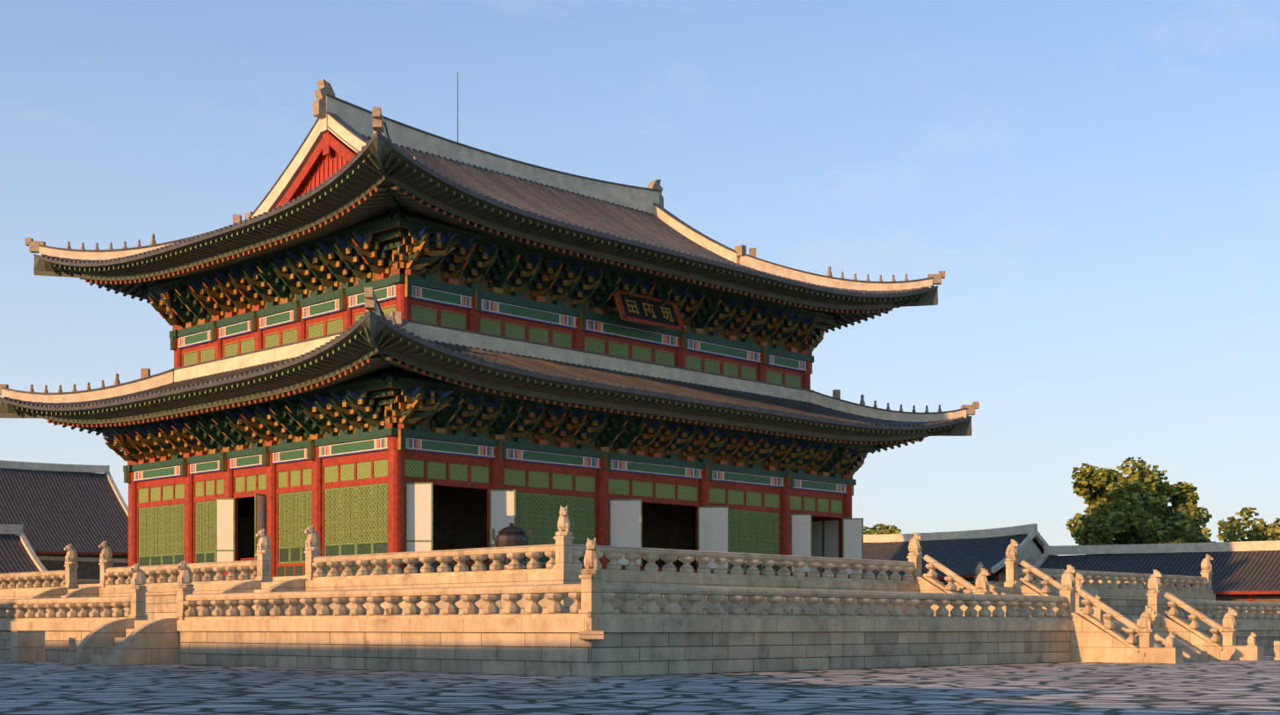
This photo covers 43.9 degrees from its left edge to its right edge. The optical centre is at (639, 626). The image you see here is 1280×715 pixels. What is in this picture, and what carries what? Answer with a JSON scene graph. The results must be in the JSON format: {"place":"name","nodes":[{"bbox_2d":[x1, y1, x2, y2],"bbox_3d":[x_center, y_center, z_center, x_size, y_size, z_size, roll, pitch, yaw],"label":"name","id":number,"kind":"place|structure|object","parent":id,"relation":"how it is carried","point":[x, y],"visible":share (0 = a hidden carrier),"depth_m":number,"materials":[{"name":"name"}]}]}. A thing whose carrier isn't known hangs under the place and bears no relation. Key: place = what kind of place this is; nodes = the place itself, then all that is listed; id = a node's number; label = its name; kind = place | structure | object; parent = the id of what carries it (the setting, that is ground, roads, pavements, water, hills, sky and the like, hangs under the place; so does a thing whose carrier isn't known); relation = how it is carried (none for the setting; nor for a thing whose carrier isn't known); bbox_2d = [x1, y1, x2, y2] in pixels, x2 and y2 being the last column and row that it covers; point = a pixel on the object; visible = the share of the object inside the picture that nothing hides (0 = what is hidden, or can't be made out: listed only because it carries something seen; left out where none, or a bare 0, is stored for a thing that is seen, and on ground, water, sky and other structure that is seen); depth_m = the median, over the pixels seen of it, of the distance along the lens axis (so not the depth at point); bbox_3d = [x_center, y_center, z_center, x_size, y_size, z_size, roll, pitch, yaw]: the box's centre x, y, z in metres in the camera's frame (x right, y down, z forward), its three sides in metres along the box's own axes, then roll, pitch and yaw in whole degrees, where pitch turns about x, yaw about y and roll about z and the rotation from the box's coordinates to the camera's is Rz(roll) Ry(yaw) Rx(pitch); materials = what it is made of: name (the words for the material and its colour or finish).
{"place":"outdoors","nodes":[
{"label":"outdoors","id":0,"kind":"place"},
{"bbox_2d":[0,654,1279,714],"bbox_3d":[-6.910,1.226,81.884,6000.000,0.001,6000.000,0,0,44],"label":"ground","id":1,"kind":"structure","parent":0,"point":[46,687],"depth_m":30.10,"materials":[{"name":"grey stone"}]},
{"bbox_2d":[0,523,47,573],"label":"tiled roof","id":2,"kind":"structure","parent":1,"relation":"on","point":[18,554],"depth_m":108.82,"materials":[{"name":"tile"}]},
{"bbox_2d":[0,459,128,584],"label":"tiled roof","id":3,"kind":"structure","parent":1,"relation":"on","point":[54,509],"depth_m":136.07,"materials":[{"name":"tile"}]},
{"bbox_2d":[0,571,1279,676],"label":"stone terrace","id":4,"kind":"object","parent":1,"relation":"on","point":[558,647],"visible":0.54,"depth_m":47.18,"materials":[{"name":"stone"}]},
{"bbox_2d":[95,209,880,578],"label":"palace building","id":5,"kind":"structure","parent":4,"relation":"on","point":[393,459],"depth_m":71.83,"materials":[{"name":"green wood"}]},
{"bbox_2d":[33,126,938,332],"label":"hall roof","id":6,"kind":"structure","parent":5,"relation":"attached to","point":[378,177],"depth_m":71.21,"materials":[{"name":"grey tile"}]},
{"bbox_2d":[0,309,972,454],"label":"hall roof","id":7,"kind":"structure","parent":5,"relation":"attached to","point":[365,346],"depth_m":68.98,"materials":[{"name":"grey tile"}]},
{"bbox_2d":[0,72,979,421],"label":"roof ridges","id":8,"kind":"object","parent":5,"relation":"attached to","point":[322,153],"visible":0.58,"depth_m":78.07,"materials":[{"name":"white paint"}]},
{"bbox_2d":[0,505,1279,639],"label":"platform balustrades","id":9,"kind":"object","parent":4,"relation":"on","point":[592,595],"visible":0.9,"depth_m":51.21,"materials":[{"name":"beige stone"}]},
{"bbox_2d":[11,553,1279,665],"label":"platform stairs","id":10,"kind":"structure","parent":4,"relation":"attached to","point":[1173,638],"depth_m":55.94,"materials":[{"name":"beige stone"}]},
{"bbox_2d":[863,523,901,534],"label":"tree","id":11,"kind":"object","parent":1,"relation":"on","point":[886,529],"visible":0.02,"depth_m":147.52,"materials":[{"name":"green plant"}]},
{"bbox_2d":[861,523,1057,585],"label":"tiled roof","id":12,"kind":"structure","parent":1,"relation":"on","point":[962,554],"depth_m":120.86,"materials":[{"name":"tile"}]},
{"bbox_2d":[1065,457,1212,554],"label":"tree","id":13,"kind":"object","parent":1,"relation":"on","point":[1132,507],"visible":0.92,"depth_m":126.69,"materials":[{"name":"green plant"}]},
{"bbox_2d":[1019,539,1279,614],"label":"tiled roof","id":14,"kind":"structure","parent":1,"relation":"on","point":[1249,570],"depth_m":108.98,"materials":[{"name":"tile"}]},
{"bbox_2d":[1157,523,1215,543],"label":"tree","id":15,"kind":"object","parent":1,"relation":"on","point":[1206,531],"depth_m":156.21,"materials":[{"name":"green plant"}]},
{"bbox_2d":[1216,507,1279,541],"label":"tree","id":16,"kind":"object","parent":1,"relation":"on","point":[1261,530],"visible":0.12,"depth_m":143.09,"materials":[{"name":"green plant"}]},
{"bbox_2d":[0,0,1279,555],"label":"sky","id":17,"kind":"structure","parent":0,"point":[1094,185],"materials":[{"name":"blue"}]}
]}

